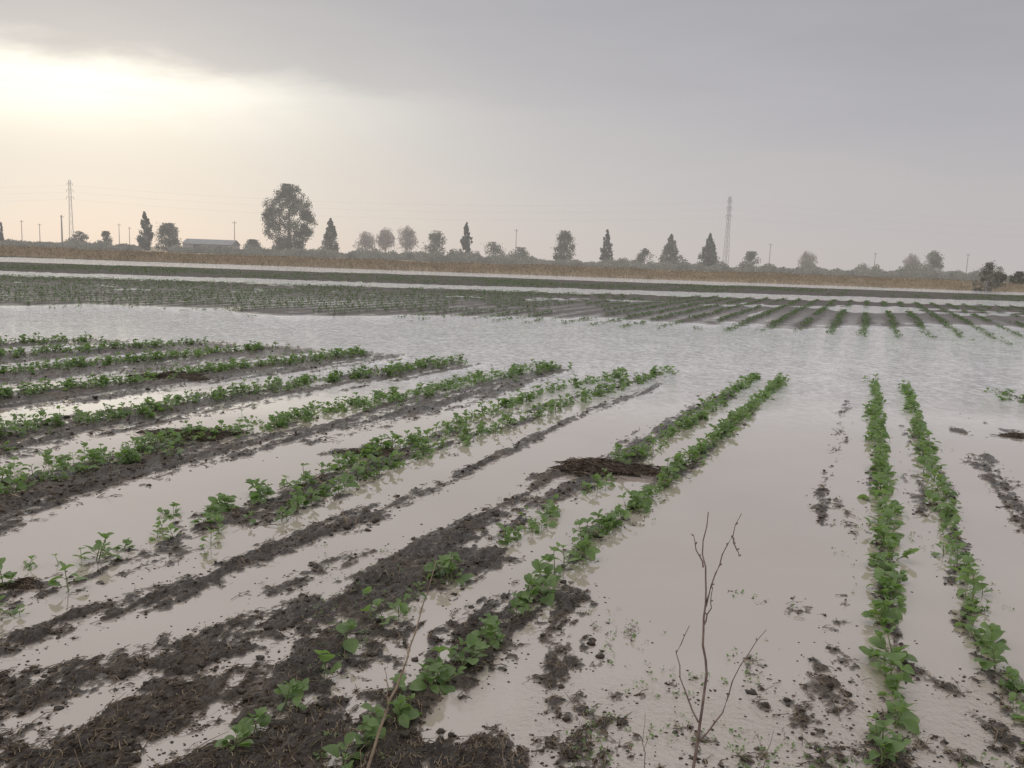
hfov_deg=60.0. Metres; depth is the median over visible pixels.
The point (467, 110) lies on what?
sky
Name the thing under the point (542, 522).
crop seedling
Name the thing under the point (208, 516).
crop seedling
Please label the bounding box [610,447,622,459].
crop seedling
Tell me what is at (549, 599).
crop seedling
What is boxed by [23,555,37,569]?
crop seedling
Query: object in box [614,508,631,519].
crop seedling
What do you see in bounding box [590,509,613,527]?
crop seedling
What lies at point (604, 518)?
crop seedling
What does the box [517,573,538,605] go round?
crop seedling
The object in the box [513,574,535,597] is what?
crop seedling
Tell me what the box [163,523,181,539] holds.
crop seedling
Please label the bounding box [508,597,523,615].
crop seedling
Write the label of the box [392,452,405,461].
crop seedling
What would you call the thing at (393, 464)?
crop seedling
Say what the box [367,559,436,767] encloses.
bare weed
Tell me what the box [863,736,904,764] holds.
crop seedling
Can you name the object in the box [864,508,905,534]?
crop seedling
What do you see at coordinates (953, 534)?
crop seedling
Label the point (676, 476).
crop seedling
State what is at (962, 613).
crop seedling
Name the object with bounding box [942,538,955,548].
crop seedling
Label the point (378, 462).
crop seedling
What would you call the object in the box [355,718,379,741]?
crop seedling
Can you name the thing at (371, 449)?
crop seedling
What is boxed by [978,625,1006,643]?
crop seedling
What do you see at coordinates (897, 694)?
crop seedling
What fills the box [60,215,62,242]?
utility pole
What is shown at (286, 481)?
crop seedling
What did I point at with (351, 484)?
crop seedling
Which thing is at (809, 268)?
distant scrub
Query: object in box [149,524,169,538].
crop seedling
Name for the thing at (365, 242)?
bare tree
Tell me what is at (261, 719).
crop seedling
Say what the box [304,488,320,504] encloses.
crop seedling
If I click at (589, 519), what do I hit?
crop seedling
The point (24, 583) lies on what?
debris heap
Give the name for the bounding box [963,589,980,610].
crop seedling
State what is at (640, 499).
crop seedling
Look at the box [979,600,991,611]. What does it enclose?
crop seedling
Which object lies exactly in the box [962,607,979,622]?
crop seedling
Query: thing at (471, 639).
crop seedling
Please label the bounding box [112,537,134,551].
crop seedling
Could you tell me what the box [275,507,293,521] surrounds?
crop seedling
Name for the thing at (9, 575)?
crop seedling
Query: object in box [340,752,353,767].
crop seedling
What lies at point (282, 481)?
crop seedling
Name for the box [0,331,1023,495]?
crop rows
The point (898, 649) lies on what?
crop seedling
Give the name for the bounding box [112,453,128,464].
crop seedling
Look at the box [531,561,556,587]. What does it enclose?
crop seedling
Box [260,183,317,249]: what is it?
eucalyptus tree
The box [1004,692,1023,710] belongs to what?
crop seedling
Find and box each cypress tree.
[136,211,153,250]
[459,222,472,253]
[599,229,613,260]
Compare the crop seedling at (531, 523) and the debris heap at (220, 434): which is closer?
the crop seedling at (531, 523)
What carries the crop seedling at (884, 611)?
on the water
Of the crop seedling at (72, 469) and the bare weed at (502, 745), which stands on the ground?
the crop seedling at (72, 469)
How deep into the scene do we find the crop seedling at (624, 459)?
6.95 m
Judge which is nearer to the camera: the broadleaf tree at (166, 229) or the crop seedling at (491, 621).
the crop seedling at (491, 621)
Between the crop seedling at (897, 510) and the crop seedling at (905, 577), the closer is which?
the crop seedling at (905, 577)
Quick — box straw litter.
[0,340,1023,767]
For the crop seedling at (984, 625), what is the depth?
3.78 m
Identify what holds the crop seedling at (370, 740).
on the ground
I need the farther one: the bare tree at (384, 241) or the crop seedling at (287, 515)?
the bare tree at (384, 241)
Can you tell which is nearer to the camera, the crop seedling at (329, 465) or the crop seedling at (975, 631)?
the crop seedling at (975, 631)
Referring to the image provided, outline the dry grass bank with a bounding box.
[0,245,1023,291]
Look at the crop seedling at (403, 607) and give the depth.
3.95 m
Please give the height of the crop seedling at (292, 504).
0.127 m
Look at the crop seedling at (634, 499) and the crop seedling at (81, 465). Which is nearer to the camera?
the crop seedling at (634, 499)
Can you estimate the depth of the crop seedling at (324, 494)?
5.89 m
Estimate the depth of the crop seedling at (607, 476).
6.43 m
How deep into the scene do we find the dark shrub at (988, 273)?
94.95 m
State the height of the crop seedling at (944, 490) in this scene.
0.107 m
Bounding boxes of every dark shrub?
[971,260,1002,291]
[992,271,1008,287]
[1008,271,1023,284]
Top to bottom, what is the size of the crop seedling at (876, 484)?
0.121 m
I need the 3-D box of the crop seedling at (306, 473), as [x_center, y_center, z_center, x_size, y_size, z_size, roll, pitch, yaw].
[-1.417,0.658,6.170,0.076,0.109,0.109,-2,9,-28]
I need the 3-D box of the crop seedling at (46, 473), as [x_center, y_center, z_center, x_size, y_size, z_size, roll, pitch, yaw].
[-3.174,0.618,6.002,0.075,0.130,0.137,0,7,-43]
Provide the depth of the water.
5.53 m
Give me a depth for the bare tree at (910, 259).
267.22 m
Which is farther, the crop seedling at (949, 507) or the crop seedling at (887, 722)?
the crop seedling at (949, 507)
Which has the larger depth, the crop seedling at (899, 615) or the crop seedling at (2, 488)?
the crop seedling at (2, 488)
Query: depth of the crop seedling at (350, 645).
3.60 m
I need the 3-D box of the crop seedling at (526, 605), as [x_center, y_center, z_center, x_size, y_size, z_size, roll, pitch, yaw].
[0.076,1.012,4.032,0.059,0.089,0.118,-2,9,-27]
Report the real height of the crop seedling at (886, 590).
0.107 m
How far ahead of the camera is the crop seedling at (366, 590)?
3.90 m
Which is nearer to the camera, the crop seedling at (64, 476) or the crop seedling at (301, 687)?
the crop seedling at (301, 687)
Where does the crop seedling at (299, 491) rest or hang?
on the water
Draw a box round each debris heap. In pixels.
[0,576,46,590]
[118,371,218,381]
[124,427,253,441]
[332,448,394,457]
[549,457,670,476]
[993,432,1023,438]
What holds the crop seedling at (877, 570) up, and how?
on the ground
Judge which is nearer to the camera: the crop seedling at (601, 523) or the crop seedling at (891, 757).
the crop seedling at (891, 757)
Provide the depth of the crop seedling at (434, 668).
3.26 m
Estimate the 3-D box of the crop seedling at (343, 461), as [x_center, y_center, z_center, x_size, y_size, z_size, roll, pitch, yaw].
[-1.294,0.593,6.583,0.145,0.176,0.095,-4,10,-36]
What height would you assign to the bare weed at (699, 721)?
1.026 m
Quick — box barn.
[182,239,240,249]
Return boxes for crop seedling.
[0,463,14,477]
[0,469,10,483]
[0,486,5,492]
[0,557,17,586]
[0,595,11,613]
[6,476,27,491]
[10,604,28,614]
[16,477,34,491]
[18,472,38,484]
[19,464,41,478]
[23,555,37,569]
[39,465,48,480]
[45,470,57,478]
[48,561,88,591]
[51,471,70,480]
[55,457,74,471]
[72,532,120,559]
[74,455,100,471]
[92,536,110,550]
[98,453,111,464]
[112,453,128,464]
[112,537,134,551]
[118,450,138,463]
[119,445,136,462]
[123,452,141,462]
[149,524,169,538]
[155,516,167,529]
[157,502,181,518]
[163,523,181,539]
[189,512,214,522]
[200,527,219,545]
[203,504,222,515]
[208,493,228,512]
[211,515,224,530]
[213,718,254,749]
[220,495,239,508]
[239,707,270,740]
[243,511,255,523]
[244,478,267,495]
[249,485,275,503]
[250,479,265,500]
[273,678,303,710]
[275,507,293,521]
[278,506,292,518]
[279,475,294,484]
[279,479,291,486]
[285,485,311,505]
[288,678,308,709]
[289,491,297,507]
[289,495,305,511]
[293,478,313,495]
[295,474,318,484]
[300,463,308,476]
[304,470,312,482]
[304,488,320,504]
[312,486,328,496]
[313,649,341,674]
[315,462,331,472]
[316,479,341,494]
[322,732,363,763]
[326,462,334,470]
[330,451,347,469]
[330,477,342,492]
[332,459,348,468]
[333,475,359,488]
[335,619,358,652]
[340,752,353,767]
[341,451,358,465]
[342,472,353,486]
[347,466,364,481]
[353,453,374,474]
[355,715,382,747]
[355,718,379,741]
[355,735,374,747]
[358,473,368,479]
[360,586,376,617]
[360,703,386,739]
[362,446,376,455]
[366,465,377,474]
[371,457,388,473]
[372,446,393,469]
[373,598,389,627]
[379,693,419,727]
[381,449,403,466]
[384,673,427,692]
[385,452,396,468]
[386,593,410,614]
[389,603,408,619]
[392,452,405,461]
[392,693,422,714]
[406,581,425,596]
[409,450,423,459]
[416,662,441,693]
[418,645,466,694]
[423,554,455,579]
[425,655,455,681]
[435,559,474,585]
[447,634,489,665]
[449,552,460,566]
[450,637,473,654]
[471,615,498,649]
[479,613,493,633]
[484,620,504,646]
[496,523,514,545]
[497,528,512,544]
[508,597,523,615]
[509,525,523,540]
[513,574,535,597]
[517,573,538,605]
[523,596,533,611]
[524,518,541,533]
[529,520,547,527]
[530,579,555,594]
[531,554,562,573]
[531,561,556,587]
[533,557,550,585]
[534,499,560,517]
[537,515,557,526]
[537,575,556,605]
[543,569,561,581]
[546,542,578,566]
[549,546,562,573]
[552,494,559,511]
[565,544,586,561]
[570,535,599,559]
[572,518,590,541]
[572,538,591,549]
[573,546,586,560]
[577,517,599,537]
[577,531,594,546]
[580,481,591,494]
[589,527,603,539]
[590,473,610,488]
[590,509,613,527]
[591,512,614,530]
[593,512,620,534]
[599,474,614,485]
[602,521,612,534]
[604,472,614,480]
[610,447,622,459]
[610,508,623,526]
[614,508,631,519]
[617,492,632,507]
[618,448,631,464]
[626,490,650,507]
[627,496,643,509]
[628,493,650,512]
[636,491,653,502]
[638,486,654,497]
[653,485,660,493]
[656,466,680,478]
[657,476,665,490]
[658,470,666,485]
[661,475,670,487]
[667,467,675,482]
[669,455,683,471]
[673,454,683,472]
[857,489,883,501]
[858,626,917,661]
[861,600,896,626]
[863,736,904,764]
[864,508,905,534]
[865,595,898,624]
[866,551,894,569]
[866,567,898,590]
[867,712,892,740]
[868,504,901,526]
[868,719,894,738]
[868,735,896,762]
[869,479,893,494]
[869,523,901,542]
[869,599,902,619]
[870,480,894,491]
[870,651,906,684]
[871,573,905,601]
[872,490,892,503]
[873,496,892,510]
[874,558,900,574]
[875,500,904,513]
[875,645,908,667]
[875,696,919,734]
[876,528,893,550]
[876,554,890,570]
[876,568,902,595]
[877,682,904,698]
[878,501,897,516]
[881,583,894,599]
[882,535,895,550]
[883,563,899,580]
[883,673,902,697]
[884,538,919,559]
[885,691,913,723]
[887,731,911,752]
[891,661,914,699]
[892,596,906,612]
[895,570,909,582]
[924,490,940,511]
[931,541,953,556]
[934,513,950,521]
[938,488,951,499]
[938,502,960,521]
[938,522,949,533]
[939,497,959,515]
[939,504,958,519]
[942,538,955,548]
[943,530,962,542]
[947,555,975,573]
[949,519,960,530]
[949,542,967,564]
[954,568,986,597]
[954,614,981,632]
[958,551,974,566]
[958,563,979,584]
[960,605,970,617]
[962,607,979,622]
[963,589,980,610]
[963,591,980,612]
[964,556,975,575]
[965,623,993,646]
[970,622,999,658]
[971,577,993,594]
[974,643,1008,668]
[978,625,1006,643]
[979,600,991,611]
[979,629,1010,669]
[999,666,1023,690]
[1003,671,1023,695]
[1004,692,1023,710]
[1010,707,1023,718]
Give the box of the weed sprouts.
[309,377,1023,767]
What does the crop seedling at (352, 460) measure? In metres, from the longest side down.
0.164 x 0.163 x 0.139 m
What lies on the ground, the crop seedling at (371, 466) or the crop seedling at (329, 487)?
the crop seedling at (371, 466)
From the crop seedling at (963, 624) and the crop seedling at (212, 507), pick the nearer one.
the crop seedling at (963, 624)
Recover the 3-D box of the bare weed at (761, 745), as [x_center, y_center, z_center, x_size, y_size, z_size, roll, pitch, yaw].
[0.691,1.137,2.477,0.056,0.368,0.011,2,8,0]
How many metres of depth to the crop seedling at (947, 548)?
5.10 m
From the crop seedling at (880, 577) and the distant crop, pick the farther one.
the distant crop
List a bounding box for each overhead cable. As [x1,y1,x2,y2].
[1,185,1004,219]
[22,192,1011,227]
[32,199,1023,236]
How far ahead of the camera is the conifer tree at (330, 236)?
276.69 m
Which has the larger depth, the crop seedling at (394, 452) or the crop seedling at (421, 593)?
the crop seedling at (394, 452)
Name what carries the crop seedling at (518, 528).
on the water
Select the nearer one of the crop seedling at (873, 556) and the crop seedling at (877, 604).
the crop seedling at (877, 604)
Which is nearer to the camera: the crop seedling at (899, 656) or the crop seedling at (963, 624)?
the crop seedling at (899, 656)
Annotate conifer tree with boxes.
[321,218,341,253]
[658,234,682,263]
[697,233,719,266]
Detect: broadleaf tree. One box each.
[0,222,3,240]
[69,231,89,242]
[101,231,112,243]
[152,223,181,250]
[240,239,262,249]
[422,230,446,254]
[480,241,505,256]
[511,247,529,257]
[551,230,575,260]
[635,248,656,263]
[743,251,760,266]
[922,250,943,270]
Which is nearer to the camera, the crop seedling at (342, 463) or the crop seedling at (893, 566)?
the crop seedling at (893, 566)
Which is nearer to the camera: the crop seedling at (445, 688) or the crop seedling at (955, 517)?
the crop seedling at (445, 688)
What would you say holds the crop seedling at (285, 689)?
on the ground
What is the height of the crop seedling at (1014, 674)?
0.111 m
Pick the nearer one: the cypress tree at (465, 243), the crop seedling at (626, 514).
the crop seedling at (626, 514)
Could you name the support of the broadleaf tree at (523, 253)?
on the ground
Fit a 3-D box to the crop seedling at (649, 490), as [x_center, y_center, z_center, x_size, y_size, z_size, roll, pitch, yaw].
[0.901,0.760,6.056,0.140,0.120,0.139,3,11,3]
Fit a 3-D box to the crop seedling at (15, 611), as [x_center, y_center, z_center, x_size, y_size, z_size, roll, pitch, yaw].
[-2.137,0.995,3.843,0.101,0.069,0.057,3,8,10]
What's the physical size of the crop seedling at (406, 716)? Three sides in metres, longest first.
0.141 x 0.132 x 0.085 m
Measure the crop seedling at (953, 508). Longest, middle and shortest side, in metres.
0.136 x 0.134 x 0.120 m
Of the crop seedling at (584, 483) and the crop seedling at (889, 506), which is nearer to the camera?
the crop seedling at (889, 506)
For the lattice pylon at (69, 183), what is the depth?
472.62 m
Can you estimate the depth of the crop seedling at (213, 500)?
5.47 m
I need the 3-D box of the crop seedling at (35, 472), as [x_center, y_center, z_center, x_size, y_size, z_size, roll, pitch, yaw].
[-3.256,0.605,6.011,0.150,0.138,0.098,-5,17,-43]
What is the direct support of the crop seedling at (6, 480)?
on the ground
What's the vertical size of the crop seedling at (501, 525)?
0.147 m
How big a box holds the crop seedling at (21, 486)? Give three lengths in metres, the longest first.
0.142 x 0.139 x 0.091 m
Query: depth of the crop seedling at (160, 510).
5.36 m
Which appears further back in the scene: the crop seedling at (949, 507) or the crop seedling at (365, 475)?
the crop seedling at (365, 475)
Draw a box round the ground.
[0,247,1023,767]
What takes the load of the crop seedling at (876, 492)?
on the water
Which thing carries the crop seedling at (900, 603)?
on the water
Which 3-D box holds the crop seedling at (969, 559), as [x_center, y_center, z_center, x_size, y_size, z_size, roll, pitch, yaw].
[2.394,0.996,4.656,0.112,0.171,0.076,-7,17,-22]
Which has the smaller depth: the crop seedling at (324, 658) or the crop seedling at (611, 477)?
the crop seedling at (324, 658)
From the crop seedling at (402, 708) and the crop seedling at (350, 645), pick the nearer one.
the crop seedling at (402, 708)
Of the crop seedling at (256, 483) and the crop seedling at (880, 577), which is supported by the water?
the crop seedling at (256, 483)
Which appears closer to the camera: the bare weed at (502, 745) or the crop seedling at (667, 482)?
the bare weed at (502, 745)
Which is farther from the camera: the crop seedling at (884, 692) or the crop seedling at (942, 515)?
the crop seedling at (942, 515)
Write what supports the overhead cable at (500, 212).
hanging from the lattice pylon at (69, 183)
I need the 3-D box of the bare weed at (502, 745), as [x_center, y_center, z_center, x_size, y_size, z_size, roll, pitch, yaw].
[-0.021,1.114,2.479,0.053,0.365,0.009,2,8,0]
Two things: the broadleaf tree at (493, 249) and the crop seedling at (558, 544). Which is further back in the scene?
the broadleaf tree at (493, 249)
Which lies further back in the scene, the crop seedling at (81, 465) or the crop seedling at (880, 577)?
the crop seedling at (81, 465)
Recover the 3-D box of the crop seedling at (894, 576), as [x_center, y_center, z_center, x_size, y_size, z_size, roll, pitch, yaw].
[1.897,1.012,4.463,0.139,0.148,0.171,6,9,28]
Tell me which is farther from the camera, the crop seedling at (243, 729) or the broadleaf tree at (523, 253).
the broadleaf tree at (523, 253)
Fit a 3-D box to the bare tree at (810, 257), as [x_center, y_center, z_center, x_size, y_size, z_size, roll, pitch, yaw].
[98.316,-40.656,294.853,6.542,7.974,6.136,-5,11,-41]
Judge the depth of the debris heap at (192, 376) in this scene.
10.88 m
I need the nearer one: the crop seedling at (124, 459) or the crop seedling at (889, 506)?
the crop seedling at (889, 506)
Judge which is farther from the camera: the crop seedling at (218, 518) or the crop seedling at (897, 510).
the crop seedling at (897, 510)
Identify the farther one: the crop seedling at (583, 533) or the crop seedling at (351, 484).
the crop seedling at (351, 484)
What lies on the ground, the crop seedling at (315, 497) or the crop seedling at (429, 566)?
the crop seedling at (429, 566)
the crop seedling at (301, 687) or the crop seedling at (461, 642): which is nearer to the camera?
the crop seedling at (301, 687)
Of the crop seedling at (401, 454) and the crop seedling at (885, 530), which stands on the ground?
the crop seedling at (885, 530)
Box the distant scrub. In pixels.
[0,237,1022,281]
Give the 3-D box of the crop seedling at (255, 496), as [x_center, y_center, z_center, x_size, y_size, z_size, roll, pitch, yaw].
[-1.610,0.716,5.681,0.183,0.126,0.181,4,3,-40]
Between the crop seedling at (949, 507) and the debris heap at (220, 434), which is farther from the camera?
the debris heap at (220, 434)
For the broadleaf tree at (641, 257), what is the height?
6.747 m
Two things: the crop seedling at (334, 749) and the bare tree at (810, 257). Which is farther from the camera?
the bare tree at (810, 257)
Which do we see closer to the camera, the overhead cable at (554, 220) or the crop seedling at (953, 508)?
the crop seedling at (953, 508)
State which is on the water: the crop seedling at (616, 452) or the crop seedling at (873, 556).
the crop seedling at (873, 556)
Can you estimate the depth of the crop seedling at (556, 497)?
5.72 m
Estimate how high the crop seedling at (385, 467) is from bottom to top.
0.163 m
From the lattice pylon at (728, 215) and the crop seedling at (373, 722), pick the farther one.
the lattice pylon at (728, 215)
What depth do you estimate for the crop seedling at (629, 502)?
5.81 m
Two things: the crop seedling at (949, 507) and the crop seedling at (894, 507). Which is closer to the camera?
the crop seedling at (894, 507)
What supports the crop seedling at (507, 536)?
on the ground
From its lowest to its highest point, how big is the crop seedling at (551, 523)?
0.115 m
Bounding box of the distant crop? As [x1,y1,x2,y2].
[0,255,1023,344]
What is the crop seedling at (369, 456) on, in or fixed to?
on the ground
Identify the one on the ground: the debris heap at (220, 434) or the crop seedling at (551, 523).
the debris heap at (220, 434)
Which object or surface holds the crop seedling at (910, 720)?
on the water
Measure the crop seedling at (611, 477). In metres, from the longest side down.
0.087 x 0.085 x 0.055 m
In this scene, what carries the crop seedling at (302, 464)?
on the water
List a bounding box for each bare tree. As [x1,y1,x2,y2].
[353,231,377,250]
[375,227,394,252]
[396,225,418,252]
[798,250,817,265]
[902,253,920,266]
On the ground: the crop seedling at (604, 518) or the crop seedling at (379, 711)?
the crop seedling at (379, 711)
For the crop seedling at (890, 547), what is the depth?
5.15 m
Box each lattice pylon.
[66,180,73,238]
[723,196,731,265]
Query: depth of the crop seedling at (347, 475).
6.22 m
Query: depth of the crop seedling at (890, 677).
3.43 m
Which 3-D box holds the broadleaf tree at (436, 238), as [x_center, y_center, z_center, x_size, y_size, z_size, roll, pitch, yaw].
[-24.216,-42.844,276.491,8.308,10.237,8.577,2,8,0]
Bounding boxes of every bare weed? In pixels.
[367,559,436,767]
[497,721,507,767]
[642,724,651,767]
[676,512,765,767]
[754,731,773,767]
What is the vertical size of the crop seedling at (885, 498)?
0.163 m
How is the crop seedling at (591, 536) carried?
on the water
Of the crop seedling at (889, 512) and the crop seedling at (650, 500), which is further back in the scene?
the crop seedling at (650, 500)
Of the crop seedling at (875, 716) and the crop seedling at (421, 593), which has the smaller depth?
the crop seedling at (875, 716)
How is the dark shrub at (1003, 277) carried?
on the ground
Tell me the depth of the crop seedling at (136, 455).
6.55 m
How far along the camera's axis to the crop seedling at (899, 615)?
4.15 m
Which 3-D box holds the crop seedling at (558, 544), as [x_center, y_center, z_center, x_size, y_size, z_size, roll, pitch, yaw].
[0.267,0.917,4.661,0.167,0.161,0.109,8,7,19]
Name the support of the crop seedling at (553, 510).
on the water
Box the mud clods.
[0,340,1023,767]
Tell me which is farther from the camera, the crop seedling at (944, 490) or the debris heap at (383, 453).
the debris heap at (383, 453)
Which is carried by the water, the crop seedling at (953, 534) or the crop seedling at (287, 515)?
the crop seedling at (287, 515)
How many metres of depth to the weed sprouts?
3.19 m
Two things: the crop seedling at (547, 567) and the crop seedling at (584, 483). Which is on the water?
the crop seedling at (584, 483)
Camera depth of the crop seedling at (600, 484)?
6.30 m
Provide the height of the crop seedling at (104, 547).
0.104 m
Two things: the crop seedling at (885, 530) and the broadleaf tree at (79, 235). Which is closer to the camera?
the crop seedling at (885, 530)
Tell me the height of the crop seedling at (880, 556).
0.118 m
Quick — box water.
[0,257,1023,767]
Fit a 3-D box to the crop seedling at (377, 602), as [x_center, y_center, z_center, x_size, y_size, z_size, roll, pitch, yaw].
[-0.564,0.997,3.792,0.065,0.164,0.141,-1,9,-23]
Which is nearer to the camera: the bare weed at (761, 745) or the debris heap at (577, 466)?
the bare weed at (761, 745)
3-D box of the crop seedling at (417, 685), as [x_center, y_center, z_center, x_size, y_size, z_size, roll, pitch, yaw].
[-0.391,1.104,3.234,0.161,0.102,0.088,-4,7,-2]
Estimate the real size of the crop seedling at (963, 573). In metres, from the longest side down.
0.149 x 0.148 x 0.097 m
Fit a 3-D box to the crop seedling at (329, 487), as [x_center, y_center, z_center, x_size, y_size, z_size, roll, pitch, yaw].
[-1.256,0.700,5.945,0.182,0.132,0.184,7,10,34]
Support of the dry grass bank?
on the ground
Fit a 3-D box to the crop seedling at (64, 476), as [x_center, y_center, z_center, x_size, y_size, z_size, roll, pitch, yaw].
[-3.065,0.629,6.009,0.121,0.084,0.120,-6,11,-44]
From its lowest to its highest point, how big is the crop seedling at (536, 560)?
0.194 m
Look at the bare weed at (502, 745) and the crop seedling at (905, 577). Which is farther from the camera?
the crop seedling at (905, 577)
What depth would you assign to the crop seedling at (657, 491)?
6.22 m
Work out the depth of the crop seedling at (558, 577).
4.50 m
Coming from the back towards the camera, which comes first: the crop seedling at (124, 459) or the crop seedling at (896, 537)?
the crop seedling at (124, 459)
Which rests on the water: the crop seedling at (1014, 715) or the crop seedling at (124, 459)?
the crop seedling at (1014, 715)
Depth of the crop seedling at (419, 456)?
7.04 m
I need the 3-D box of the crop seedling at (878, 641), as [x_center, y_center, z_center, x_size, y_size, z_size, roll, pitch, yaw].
[1.567,1.108,3.680,0.218,0.171,0.216,7,10,34]
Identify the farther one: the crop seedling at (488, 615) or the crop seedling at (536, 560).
the crop seedling at (536, 560)
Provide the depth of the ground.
5.36 m
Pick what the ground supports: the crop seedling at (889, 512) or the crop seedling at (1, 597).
the crop seedling at (1, 597)
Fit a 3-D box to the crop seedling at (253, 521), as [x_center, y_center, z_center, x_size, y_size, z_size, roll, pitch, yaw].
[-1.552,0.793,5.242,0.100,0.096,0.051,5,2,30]
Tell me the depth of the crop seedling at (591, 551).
4.79 m
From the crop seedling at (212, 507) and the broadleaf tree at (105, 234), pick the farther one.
the broadleaf tree at (105, 234)
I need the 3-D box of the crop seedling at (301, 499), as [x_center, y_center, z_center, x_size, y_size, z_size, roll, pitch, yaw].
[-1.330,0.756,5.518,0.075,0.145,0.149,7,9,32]
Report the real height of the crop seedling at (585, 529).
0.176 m
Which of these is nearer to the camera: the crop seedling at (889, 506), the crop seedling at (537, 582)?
the crop seedling at (537, 582)
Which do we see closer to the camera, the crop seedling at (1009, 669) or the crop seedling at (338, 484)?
the crop seedling at (1009, 669)
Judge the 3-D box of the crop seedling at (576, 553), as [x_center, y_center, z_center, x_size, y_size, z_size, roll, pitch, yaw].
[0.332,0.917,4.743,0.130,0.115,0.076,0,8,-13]
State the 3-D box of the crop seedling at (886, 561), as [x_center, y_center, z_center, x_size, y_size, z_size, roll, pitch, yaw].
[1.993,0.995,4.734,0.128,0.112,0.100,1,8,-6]
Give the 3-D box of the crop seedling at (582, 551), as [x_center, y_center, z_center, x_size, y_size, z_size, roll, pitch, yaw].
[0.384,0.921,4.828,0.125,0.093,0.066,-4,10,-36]
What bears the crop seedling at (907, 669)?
on the water
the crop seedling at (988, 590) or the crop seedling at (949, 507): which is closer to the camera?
the crop seedling at (988, 590)
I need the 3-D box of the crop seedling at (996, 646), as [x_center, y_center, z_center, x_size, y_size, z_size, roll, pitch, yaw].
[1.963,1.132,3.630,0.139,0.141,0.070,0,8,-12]
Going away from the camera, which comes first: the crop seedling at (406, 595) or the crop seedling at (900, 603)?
the crop seedling at (406, 595)
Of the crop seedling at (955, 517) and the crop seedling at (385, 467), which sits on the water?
the crop seedling at (955, 517)
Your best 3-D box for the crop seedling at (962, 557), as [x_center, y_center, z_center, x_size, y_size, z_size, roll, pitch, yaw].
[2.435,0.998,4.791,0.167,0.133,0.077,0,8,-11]
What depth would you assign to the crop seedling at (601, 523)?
5.36 m
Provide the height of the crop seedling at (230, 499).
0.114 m
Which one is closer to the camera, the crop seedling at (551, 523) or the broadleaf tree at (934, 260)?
the crop seedling at (551, 523)
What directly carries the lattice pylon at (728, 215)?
on the ground
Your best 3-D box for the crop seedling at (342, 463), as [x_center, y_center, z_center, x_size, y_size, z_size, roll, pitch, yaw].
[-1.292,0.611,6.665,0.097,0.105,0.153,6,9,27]
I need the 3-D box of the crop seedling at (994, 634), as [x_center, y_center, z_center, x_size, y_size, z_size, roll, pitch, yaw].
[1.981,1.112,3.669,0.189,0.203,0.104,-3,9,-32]
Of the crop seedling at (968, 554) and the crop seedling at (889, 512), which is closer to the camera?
the crop seedling at (968, 554)
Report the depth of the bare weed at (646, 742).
2.46 m
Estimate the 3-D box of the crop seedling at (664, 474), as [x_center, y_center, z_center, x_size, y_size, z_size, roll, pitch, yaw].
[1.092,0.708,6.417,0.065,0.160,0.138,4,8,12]
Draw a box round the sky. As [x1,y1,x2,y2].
[0,0,1023,275]
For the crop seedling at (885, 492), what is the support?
on the water
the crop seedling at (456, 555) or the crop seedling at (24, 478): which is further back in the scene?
the crop seedling at (24, 478)
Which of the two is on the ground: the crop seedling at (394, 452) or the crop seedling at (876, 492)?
the crop seedling at (394, 452)
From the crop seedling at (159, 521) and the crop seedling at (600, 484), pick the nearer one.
the crop seedling at (159, 521)
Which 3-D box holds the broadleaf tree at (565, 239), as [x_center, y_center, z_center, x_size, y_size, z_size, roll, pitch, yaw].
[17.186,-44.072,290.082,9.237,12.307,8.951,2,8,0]
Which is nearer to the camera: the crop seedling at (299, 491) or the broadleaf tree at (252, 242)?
the crop seedling at (299, 491)
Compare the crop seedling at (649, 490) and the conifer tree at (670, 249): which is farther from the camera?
the conifer tree at (670, 249)
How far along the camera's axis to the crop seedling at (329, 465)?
6.46 m
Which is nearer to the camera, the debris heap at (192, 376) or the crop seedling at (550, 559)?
the crop seedling at (550, 559)
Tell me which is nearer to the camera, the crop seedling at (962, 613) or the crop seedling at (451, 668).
the crop seedling at (451, 668)
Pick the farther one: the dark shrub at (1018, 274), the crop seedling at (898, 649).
the dark shrub at (1018, 274)
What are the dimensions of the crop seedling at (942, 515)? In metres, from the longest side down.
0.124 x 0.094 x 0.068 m
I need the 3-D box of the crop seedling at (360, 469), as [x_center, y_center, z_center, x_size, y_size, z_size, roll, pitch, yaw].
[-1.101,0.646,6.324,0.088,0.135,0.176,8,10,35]
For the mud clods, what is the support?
on the ground
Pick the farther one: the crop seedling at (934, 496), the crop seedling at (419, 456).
the crop seedling at (419, 456)
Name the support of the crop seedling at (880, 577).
on the ground
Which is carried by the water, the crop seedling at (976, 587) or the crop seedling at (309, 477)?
the crop seedling at (976, 587)
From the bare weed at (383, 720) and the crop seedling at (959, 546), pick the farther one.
the crop seedling at (959, 546)
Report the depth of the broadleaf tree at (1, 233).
272.65 m
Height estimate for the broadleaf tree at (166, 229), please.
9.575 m
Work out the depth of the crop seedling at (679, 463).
6.88 m
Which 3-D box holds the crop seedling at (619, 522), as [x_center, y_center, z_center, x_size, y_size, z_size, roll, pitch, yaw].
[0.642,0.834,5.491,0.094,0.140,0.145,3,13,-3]
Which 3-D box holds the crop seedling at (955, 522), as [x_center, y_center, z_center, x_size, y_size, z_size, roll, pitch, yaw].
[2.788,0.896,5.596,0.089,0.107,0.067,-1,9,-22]
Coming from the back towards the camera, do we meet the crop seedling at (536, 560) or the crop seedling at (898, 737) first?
the crop seedling at (536, 560)
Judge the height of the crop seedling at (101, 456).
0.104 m

